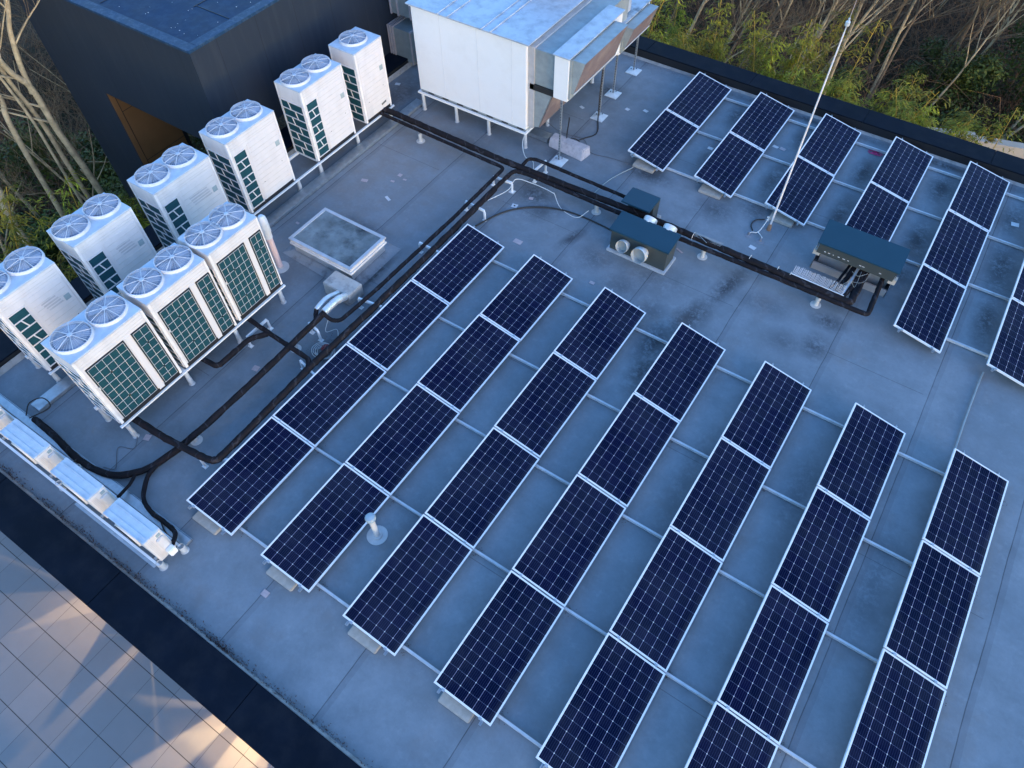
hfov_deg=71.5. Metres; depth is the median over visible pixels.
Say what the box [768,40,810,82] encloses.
bamboo
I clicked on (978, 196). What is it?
solar panel
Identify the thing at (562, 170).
insulated pipe
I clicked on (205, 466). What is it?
pipe support
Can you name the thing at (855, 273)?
metal strut
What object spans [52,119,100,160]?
shrub
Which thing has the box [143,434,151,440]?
tape patch
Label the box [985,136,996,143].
shrub
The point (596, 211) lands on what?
pipe stub
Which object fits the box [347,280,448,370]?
solar panel
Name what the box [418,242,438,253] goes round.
pipe support
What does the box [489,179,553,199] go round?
cable
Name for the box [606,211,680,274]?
vent box
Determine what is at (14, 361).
roof upstand
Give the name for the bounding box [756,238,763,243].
roof flashing
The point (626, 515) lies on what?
roof grit
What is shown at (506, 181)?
pipe support
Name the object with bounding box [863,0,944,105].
bare tree
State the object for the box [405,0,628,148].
plant box
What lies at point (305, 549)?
solar panel
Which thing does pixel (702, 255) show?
pipe stub
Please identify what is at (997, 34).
bare tree
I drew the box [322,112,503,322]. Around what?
insulated pipe
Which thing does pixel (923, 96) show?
bamboo
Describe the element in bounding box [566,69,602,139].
cable
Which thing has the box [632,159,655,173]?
ballast block
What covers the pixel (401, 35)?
wall duct
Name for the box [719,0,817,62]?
bare tree
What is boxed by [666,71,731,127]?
solar panel
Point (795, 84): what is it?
bamboo
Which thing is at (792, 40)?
bare tree
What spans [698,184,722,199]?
ballast block
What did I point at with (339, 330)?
leaf litter
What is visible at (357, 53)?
rooftop air conditioner
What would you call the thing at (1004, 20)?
bare tree
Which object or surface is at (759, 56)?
bamboo
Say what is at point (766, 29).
bare tree
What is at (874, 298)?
insulated pipe
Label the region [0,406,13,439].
mini air conditioner
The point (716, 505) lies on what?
solar panel
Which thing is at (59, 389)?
cable tray
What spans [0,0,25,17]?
bare tree
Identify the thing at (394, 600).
solar panel
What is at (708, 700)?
mounting rail
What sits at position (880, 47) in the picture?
bare tree
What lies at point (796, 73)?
bamboo
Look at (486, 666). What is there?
solar panel
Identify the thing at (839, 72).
shrub
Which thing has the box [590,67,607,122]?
strut post
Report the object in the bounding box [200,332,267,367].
insulated pipe
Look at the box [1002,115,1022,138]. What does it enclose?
bare tree
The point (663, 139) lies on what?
solar panel
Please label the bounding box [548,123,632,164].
cable
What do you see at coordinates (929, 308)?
solar panel
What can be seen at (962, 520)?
solar panel
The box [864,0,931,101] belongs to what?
bare tree
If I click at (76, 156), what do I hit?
pale trunk tree
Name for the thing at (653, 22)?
bamboo
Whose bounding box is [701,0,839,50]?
bare tree
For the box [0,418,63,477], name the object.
mini air conditioner
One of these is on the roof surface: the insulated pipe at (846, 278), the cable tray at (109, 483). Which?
the cable tray at (109, 483)
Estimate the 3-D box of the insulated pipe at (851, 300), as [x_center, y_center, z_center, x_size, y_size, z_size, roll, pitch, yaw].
[1.818,-4.365,16.036,11.993,0.230,1.154,25,59,17]
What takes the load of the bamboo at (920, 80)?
on the ground
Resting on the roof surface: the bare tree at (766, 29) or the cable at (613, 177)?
the cable at (613, 177)
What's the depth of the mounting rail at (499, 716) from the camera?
10.51 m
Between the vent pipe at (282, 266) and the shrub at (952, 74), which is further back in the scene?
the shrub at (952, 74)
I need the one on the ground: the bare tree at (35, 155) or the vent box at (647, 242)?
the bare tree at (35, 155)
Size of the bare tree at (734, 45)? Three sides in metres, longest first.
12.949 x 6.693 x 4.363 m
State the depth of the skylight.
15.02 m
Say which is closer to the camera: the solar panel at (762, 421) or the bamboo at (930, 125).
the solar panel at (762, 421)
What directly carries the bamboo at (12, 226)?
on the ground
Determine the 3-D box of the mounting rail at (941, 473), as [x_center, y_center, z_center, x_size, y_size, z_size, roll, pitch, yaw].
[3.487,-0.604,13.644,11.176,0.270,0.100,28,60,19]
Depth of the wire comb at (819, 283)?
14.26 m
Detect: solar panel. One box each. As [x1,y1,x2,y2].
[186,416,313,535]
[261,463,389,592]
[272,344,386,446]
[342,514,471,655]
[345,383,459,495]
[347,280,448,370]
[411,224,503,304]
[417,314,519,412]
[424,427,538,548]
[434,570,563,725]
[480,254,572,341]
[494,352,596,457]
[512,474,625,606]
[535,632,664,767]
[553,287,645,379]
[578,392,679,506]
[609,526,722,672]
[628,109,698,171]
[634,322,725,421]
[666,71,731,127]
[669,437,770,561]
[684,701,777,767]
[694,132,763,197]
[717,584,828,744]
[721,361,811,468]
[729,92,794,151]
[765,156,833,225]
[770,486,869,622]
[798,113,860,175]
[816,402,905,519]
[840,648,945,767]
[845,181,908,241]
[870,136,933,202]
[883,540,979,689]
[893,264,965,353]
[922,209,988,287]
[922,448,1008,575]
[948,161,1009,231]
[986,297,1023,386]
[1010,260,1023,303]
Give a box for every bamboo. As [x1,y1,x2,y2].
[0,180,59,264]
[13,198,74,279]
[41,171,86,267]
[47,251,76,278]
[110,192,149,228]
[119,194,149,226]
[641,0,673,42]
[642,0,682,38]
[647,28,676,45]
[658,0,694,44]
[662,23,691,49]
[665,26,695,51]
[667,24,700,52]
[682,35,708,57]
[684,34,712,57]
[693,0,734,63]
[702,32,731,59]
[703,28,732,63]
[731,8,775,74]
[738,28,770,72]
[740,39,778,73]
[746,35,794,75]
[754,40,787,80]
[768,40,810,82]
[772,31,829,86]
[775,65,810,83]
[777,17,826,86]
[783,75,807,88]
[802,7,863,89]
[808,69,839,95]
[814,19,891,97]
[824,74,861,102]
[830,88,860,105]
[838,87,871,107]
[870,80,906,115]
[874,79,916,123]
[880,83,921,122]
[886,70,927,116]
[896,88,949,122]
[896,102,938,128]
[905,100,938,129]
[919,117,936,130]
[933,110,975,133]
[937,119,976,139]
[942,102,995,143]
[943,114,982,138]
[961,119,1003,144]
[978,105,1023,154]
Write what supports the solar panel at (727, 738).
on the mounting rail at (499, 716)
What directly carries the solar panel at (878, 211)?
on the mounting rail at (823, 228)
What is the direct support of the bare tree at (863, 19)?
on the ground
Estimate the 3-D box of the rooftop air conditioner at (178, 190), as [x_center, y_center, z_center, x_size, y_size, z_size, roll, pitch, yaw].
[-6.680,-3.709,14.530,0.790,1.910,1.399,28,60,19]
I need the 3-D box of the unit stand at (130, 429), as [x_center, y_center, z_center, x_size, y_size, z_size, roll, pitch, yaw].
[-6.015,-0.660,13.709,0.832,0.427,4.060,28,60,19]
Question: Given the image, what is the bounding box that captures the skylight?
[282,207,400,285]
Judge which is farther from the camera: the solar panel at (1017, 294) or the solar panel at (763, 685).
the solar panel at (1017, 294)
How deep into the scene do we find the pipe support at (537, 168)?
16.76 m
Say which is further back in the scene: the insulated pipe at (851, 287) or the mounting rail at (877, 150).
the mounting rail at (877, 150)
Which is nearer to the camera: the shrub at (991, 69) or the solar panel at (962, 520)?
the solar panel at (962, 520)
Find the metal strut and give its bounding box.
[842,268,858,293]
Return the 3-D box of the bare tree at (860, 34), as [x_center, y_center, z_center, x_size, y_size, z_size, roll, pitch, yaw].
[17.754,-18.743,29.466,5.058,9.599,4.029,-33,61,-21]
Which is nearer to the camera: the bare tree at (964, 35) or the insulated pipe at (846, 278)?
the insulated pipe at (846, 278)
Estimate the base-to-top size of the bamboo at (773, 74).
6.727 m
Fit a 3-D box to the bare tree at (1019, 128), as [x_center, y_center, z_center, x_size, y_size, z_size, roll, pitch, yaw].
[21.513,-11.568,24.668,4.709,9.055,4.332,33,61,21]
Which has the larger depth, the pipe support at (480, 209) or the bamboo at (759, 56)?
the bamboo at (759, 56)
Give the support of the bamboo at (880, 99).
on the ground
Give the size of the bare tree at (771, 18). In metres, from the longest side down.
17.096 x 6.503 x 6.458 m
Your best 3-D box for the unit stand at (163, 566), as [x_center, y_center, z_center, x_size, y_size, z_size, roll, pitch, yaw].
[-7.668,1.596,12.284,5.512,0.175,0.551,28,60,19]
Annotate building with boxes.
[9,479,361,767]
[18,0,397,223]
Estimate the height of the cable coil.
0.072 m
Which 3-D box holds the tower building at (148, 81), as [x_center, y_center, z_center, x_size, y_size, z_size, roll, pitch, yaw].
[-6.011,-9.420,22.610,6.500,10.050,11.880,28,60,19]
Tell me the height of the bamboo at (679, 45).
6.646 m
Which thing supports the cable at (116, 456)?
on the roof surface
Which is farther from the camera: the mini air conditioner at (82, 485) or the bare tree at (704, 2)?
the bare tree at (704, 2)
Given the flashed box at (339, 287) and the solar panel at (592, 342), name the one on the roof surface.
the flashed box at (339, 287)
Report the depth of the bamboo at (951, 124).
20.85 m
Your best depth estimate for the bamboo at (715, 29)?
21.57 m
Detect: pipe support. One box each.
[199,458,227,468]
[246,319,273,347]
[299,360,314,374]
[308,322,323,341]
[357,297,381,309]
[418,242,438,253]
[464,200,485,221]
[491,175,514,192]
[532,160,547,183]
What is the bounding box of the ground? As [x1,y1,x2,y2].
[0,0,1023,331]
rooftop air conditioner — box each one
[0,246,86,370]
[40,290,181,423]
[46,192,156,298]
[116,243,236,367]
[127,143,227,247]
[177,201,282,320]
[199,99,295,213]
[274,53,355,161]
[328,27,391,123]
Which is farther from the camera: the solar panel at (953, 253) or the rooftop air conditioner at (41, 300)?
the solar panel at (953, 253)
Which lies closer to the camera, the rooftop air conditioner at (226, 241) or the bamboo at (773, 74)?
the rooftop air conditioner at (226, 241)
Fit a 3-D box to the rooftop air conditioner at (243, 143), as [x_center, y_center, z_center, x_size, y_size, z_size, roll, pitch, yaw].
[-5.683,-4.934,15.387,0.790,1.910,1.384,28,60,19]
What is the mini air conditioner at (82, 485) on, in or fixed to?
on the unit stand at (163, 566)
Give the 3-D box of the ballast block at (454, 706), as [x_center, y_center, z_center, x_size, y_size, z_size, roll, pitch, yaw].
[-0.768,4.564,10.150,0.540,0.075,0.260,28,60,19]
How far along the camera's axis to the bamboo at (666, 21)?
22.96 m
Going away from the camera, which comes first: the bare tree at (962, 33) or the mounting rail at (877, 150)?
the mounting rail at (877, 150)
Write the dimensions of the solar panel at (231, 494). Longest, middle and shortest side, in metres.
2.041 x 0.986 x 0.052 m
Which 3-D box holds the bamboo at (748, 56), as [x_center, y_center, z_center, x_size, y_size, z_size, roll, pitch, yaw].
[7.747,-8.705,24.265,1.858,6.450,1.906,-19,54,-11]
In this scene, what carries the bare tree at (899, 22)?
on the ground
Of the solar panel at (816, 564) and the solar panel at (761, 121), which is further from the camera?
the solar panel at (761, 121)
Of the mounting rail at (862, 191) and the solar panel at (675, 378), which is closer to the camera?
the solar panel at (675, 378)
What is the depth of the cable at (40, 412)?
13.06 m
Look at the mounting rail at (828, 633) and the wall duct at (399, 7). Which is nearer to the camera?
the mounting rail at (828, 633)
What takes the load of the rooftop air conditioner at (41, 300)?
on the unit stand at (55, 376)
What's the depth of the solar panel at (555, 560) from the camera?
11.35 m
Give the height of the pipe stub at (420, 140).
0.239 m
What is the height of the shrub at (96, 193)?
2.791 m
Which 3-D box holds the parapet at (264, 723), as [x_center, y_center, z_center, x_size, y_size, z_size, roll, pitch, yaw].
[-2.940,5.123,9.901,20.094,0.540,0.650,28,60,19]
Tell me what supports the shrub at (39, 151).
on the ground
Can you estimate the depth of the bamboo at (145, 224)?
18.60 m
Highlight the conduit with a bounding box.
[955,372,983,447]
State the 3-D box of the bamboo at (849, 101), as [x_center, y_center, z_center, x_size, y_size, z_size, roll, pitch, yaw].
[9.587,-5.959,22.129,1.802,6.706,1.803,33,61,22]
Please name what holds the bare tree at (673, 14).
on the ground
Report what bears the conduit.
on the roof surface
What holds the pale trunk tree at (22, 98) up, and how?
on the ground
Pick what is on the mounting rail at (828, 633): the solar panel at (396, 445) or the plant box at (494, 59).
the solar panel at (396, 445)
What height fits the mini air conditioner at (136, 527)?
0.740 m
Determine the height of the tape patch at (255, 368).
0.006 m
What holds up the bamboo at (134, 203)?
on the ground
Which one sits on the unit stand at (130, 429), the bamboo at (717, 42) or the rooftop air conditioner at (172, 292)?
the rooftop air conditioner at (172, 292)
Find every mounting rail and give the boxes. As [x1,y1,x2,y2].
[239,527,541,748]
[280,422,815,767]
[382,376,877,665]
[438,316,912,567]
[492,259,944,477]
[631,155,1009,302]
[696,130,1023,252]
[724,97,1023,200]
[946,337,988,358]
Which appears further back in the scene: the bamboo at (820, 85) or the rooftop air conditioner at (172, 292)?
the bamboo at (820, 85)
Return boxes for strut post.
[549,100,567,166]
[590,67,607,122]
[604,55,621,99]
[625,37,641,75]
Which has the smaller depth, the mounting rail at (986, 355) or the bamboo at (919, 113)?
the mounting rail at (986, 355)
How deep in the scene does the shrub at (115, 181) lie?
23.80 m
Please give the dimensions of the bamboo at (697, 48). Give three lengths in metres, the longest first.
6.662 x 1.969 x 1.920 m
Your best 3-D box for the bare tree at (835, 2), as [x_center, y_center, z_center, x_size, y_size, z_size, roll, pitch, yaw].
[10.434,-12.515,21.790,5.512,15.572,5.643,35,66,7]
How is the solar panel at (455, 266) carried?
on the mounting rail at (941, 473)
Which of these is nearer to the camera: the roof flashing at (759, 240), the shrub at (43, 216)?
the roof flashing at (759, 240)
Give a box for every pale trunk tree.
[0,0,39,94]
[0,0,90,199]
[0,0,104,193]
[0,76,83,203]
[0,94,64,216]
[0,187,32,245]
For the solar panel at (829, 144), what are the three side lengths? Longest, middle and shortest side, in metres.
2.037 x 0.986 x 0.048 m
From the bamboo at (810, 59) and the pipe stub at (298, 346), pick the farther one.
the bamboo at (810, 59)
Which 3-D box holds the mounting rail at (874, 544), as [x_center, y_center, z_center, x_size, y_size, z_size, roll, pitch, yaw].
[2.428,0.699,12.733,11.176,0.270,0.100,28,60,19]
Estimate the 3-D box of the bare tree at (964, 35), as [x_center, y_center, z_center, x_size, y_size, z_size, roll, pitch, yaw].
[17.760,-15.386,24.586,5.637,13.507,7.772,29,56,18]
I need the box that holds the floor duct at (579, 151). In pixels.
[443,99,589,160]
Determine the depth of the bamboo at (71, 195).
17.37 m
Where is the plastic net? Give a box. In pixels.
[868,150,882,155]
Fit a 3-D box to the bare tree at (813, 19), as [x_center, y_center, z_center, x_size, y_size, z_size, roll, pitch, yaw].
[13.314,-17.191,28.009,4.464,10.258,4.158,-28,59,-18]
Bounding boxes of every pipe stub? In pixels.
[191,432,202,445]
[291,344,301,352]
[416,132,424,143]
[591,201,600,214]
[697,246,706,259]
[810,297,820,308]
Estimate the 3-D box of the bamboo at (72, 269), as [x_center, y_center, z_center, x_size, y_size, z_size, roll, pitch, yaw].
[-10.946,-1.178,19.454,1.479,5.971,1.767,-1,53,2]
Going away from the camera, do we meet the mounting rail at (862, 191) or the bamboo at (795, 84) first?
the mounting rail at (862, 191)
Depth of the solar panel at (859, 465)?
12.12 m
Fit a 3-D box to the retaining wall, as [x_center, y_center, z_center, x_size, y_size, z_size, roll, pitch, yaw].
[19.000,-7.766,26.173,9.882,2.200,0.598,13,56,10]
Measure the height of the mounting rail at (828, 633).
0.270 m
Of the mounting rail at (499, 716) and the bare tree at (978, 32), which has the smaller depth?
the mounting rail at (499, 716)
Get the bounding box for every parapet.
[0,52,407,366]
[0,472,360,767]
[624,36,1023,183]
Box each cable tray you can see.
[0,394,192,546]
[31,98,421,411]
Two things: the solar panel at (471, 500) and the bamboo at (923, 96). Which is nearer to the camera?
the solar panel at (471, 500)
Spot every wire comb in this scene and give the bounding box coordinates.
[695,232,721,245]
[791,267,846,295]
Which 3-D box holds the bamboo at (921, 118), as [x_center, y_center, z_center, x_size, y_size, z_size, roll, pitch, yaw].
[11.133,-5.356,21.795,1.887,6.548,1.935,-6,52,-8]
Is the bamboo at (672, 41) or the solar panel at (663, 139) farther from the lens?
the bamboo at (672, 41)
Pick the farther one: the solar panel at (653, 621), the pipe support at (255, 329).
the pipe support at (255, 329)
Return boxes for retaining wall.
[928,127,1023,158]
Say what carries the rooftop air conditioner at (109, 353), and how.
on the unit stand at (130, 429)
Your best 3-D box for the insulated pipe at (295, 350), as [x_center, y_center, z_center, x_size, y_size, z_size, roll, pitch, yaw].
[-4.564,-0.901,13.707,2.317,0.124,0.296,37,63,23]
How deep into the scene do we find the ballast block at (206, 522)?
11.77 m
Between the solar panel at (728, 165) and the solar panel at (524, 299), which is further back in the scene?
the solar panel at (728, 165)
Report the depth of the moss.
11.07 m
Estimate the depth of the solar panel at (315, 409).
13.03 m
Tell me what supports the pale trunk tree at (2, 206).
on the ground
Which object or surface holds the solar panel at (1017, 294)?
on the mounting rail at (823, 228)
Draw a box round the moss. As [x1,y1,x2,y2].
[2,464,373,767]
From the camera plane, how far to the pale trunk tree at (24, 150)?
17.91 m
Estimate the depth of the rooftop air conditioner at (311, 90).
16.02 m
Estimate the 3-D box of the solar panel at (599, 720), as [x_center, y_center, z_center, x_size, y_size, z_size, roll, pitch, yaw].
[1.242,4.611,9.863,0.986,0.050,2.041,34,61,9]
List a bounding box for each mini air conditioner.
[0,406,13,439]
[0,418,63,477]
[50,457,116,517]
[103,498,177,560]
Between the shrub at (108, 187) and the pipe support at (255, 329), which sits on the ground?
the shrub at (108, 187)
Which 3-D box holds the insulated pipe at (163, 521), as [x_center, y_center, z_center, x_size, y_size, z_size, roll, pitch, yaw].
[-5.915,2.031,11.790,0.425,0.351,1.818,-25,58,-16]
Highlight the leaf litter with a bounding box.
[301,61,1023,365]
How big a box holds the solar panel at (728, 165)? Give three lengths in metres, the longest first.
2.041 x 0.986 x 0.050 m
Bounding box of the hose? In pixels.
[475,206,610,230]
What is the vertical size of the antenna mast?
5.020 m
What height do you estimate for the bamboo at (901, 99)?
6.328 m
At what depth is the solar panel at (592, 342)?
13.81 m
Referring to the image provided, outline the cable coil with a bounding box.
[311,342,334,358]
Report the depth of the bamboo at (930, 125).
20.18 m
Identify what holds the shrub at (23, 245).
on the ground
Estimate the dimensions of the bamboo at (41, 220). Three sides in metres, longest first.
6.804 x 2.014 x 1.685 m
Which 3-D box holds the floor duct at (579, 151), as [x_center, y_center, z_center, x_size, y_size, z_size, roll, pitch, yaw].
[0.057,-6.585,17.940,4.345,0.258,0.383,30,60,20]
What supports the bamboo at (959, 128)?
on the ground
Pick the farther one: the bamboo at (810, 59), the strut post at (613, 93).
the bamboo at (810, 59)
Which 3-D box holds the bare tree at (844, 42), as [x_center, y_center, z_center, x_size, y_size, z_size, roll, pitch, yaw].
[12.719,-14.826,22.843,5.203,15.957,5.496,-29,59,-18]
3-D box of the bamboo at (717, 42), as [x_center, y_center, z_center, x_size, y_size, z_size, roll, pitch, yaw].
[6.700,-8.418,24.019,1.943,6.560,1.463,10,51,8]
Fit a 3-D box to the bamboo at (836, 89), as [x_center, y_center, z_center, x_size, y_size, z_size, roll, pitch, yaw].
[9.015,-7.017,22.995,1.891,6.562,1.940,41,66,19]
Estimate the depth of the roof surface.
12.75 m
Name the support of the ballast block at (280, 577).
on the roof surface
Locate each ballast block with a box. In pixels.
[193,511,221,534]
[266,565,297,591]
[347,625,380,653]
[438,691,473,722]
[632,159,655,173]
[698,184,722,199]
[769,211,794,227]
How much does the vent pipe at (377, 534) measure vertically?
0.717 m
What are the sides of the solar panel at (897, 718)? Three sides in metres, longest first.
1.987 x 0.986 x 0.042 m
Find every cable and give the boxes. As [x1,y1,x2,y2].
[25,397,50,418]
[104,436,137,469]
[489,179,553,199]
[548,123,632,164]
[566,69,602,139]
[594,167,632,192]
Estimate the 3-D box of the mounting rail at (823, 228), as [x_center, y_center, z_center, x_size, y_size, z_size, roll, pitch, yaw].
[6.881,-3.494,15.651,9.510,0.270,0.100,28,60,19]
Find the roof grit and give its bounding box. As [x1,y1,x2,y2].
[238,259,1003,752]
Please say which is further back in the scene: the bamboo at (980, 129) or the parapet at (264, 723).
the bamboo at (980, 129)
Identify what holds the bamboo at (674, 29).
on the ground
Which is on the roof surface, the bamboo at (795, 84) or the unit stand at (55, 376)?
the unit stand at (55, 376)
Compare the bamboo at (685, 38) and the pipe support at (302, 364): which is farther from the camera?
the bamboo at (685, 38)
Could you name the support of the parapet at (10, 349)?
on the building at (196, 632)
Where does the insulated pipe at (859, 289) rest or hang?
attached to the insulated pipe at (851, 300)
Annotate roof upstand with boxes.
[0,51,1023,767]
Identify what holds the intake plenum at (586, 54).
attached to the plant box at (494, 59)
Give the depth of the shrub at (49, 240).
22.80 m
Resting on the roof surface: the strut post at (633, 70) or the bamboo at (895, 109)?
the strut post at (633, 70)
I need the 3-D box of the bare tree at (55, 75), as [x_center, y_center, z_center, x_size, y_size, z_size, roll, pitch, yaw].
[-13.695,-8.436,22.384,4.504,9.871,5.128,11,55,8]
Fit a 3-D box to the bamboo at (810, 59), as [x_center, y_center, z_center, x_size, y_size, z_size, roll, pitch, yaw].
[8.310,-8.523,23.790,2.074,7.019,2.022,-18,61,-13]
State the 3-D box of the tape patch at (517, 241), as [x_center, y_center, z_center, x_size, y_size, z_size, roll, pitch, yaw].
[0.129,-3.129,15.637,0.200,0.006,0.130,28,60,19]
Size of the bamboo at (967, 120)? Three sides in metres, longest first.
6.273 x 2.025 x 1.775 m
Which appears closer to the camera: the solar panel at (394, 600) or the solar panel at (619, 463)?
the solar panel at (394, 600)
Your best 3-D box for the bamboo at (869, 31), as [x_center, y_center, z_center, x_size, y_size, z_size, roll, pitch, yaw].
[9.799,-7.718,22.785,1.901,7.674,2.272,28,60,16]
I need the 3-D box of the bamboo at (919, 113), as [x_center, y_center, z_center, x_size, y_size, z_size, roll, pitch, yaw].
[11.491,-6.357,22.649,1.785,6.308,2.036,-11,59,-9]
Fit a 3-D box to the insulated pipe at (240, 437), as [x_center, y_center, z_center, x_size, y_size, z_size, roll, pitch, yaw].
[-3.640,-1.936,14.471,2.220,0.181,8.761,28,60,19]
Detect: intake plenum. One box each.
[553,5,627,101]
[617,0,658,54]
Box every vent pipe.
[257,214,288,273]
[365,513,387,544]
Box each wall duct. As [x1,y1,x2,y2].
[386,15,416,64]
[389,0,411,20]
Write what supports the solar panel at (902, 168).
on the mounting rail at (877, 150)
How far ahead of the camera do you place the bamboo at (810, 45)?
20.87 m
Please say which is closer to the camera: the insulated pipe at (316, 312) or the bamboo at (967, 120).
the insulated pipe at (316, 312)
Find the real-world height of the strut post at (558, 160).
1.656 m
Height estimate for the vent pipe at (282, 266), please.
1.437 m
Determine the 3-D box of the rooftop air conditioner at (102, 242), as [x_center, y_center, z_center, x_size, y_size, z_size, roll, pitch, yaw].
[-7.681,-2.493,13.650,0.790,1.960,1.342,28,60,19]
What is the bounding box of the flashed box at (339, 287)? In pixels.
[314,271,363,313]
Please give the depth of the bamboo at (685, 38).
21.01 m
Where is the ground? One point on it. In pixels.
(18, 10)
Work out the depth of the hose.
16.14 m
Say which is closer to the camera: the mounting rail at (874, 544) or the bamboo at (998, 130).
the mounting rail at (874, 544)
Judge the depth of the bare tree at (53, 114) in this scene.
21.08 m
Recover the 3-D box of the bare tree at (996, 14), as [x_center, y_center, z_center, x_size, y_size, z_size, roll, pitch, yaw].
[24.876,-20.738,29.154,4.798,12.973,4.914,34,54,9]
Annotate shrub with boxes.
[0,110,110,208]
[0,205,82,275]
[0,206,74,279]
[0,207,77,281]
[50,174,139,261]
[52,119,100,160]
[53,178,119,209]
[61,136,204,197]
[67,168,137,213]
[80,134,208,183]
[95,148,206,221]
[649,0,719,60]
[795,62,881,112]
[866,33,1004,112]
[924,16,1023,141]
[985,136,996,143]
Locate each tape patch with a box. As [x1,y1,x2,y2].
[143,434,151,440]
[251,365,259,371]
[261,589,269,597]
[513,238,522,244]
[1011,222,1018,226]
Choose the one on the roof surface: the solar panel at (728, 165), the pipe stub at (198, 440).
the pipe stub at (198, 440)
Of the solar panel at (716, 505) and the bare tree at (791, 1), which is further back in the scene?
the bare tree at (791, 1)
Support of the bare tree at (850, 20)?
on the ground
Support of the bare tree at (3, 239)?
on the ground
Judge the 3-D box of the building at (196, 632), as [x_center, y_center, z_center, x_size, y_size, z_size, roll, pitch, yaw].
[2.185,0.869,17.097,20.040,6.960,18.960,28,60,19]
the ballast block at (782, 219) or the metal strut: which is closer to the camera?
the metal strut
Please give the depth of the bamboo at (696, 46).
23.67 m
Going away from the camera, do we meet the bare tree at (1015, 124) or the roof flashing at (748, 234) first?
the roof flashing at (748, 234)
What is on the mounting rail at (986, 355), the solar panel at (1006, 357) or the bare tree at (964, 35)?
the solar panel at (1006, 357)
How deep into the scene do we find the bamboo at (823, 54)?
21.89 m
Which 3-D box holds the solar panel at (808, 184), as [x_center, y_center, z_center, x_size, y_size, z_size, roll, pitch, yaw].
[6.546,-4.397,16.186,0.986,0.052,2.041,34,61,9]
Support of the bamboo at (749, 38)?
on the ground
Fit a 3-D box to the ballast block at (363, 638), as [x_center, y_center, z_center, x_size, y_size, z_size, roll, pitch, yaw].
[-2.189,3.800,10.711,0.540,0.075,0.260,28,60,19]
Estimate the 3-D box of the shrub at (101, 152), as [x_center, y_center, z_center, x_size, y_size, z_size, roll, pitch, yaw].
[-12.678,-9.239,26.902,6.467,4.092,4.635,7,55,5]
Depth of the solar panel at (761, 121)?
17.68 m
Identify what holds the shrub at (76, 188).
on the ground
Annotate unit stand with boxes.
[0,404,188,570]
[25,105,394,382]
[94,284,286,438]
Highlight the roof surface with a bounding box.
[0,53,1023,767]
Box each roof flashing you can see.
[744,231,752,237]
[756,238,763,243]
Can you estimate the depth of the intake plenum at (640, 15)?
17.55 m
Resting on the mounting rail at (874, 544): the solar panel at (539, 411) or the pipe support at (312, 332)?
the solar panel at (539, 411)
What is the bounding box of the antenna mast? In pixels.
[750,0,856,237]
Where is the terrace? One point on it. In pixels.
(82, 685)
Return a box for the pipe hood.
[811,219,910,296]
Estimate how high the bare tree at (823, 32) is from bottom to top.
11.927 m
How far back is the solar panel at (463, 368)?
13.41 m
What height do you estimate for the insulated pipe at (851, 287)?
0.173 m
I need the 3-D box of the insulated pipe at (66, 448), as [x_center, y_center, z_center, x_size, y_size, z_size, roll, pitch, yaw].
[-5.780,0.321,12.991,5.631,0.413,2.020,-21,57,-14]
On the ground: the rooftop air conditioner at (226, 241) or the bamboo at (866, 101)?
the bamboo at (866, 101)
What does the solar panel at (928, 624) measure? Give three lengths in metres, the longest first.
1.987 x 0.986 x 0.042 m
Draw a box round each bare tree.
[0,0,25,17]
[0,1,108,173]
[0,6,94,200]
[0,96,15,249]
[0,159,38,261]
[0,171,40,220]
[7,58,130,214]
[662,0,680,38]
[684,0,708,42]
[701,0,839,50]
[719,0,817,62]
[724,0,769,62]
[739,0,883,67]
[744,0,786,68]
[756,0,792,72]
[770,0,895,73]
[787,0,915,80]
[792,0,824,58]
[793,0,844,84]
[808,0,888,89]
[824,0,892,94]
[837,0,857,46]
[853,0,886,43]
[861,0,1002,85]
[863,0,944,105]
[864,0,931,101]
[897,0,917,25]
[922,1,1010,99]
[925,0,1023,112]
[926,0,1023,73]
[930,0,947,17]
[935,0,1023,93]
[944,0,985,56]
[979,0,1023,57]
[982,0,1019,55]
[989,0,1009,21]
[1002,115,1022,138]
[1002,124,1023,139]
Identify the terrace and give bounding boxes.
[0,531,273,767]
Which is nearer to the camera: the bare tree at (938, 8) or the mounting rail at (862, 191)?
the mounting rail at (862, 191)
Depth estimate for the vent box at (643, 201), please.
15.40 m
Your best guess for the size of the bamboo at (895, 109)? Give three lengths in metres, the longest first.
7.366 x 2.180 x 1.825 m
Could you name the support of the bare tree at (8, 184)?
on the ground
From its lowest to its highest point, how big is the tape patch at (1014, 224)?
0.006 m
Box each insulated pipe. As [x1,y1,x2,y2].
[31,311,323,478]
[116,474,135,497]
[132,187,496,463]
[141,465,177,544]
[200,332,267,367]
[246,317,310,372]
[313,308,318,318]
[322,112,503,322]
[382,107,865,304]
[491,169,884,315]
[521,157,625,197]
[827,265,850,289]
[832,266,856,291]
[843,269,862,296]
[855,272,868,298]
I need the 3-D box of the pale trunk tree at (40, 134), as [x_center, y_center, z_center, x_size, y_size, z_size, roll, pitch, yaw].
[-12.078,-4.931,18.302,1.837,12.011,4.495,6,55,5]
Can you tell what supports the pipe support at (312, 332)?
on the roof surface
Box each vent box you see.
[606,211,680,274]
[621,187,660,218]
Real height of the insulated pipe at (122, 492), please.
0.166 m
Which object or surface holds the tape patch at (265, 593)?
attached to the roof surface

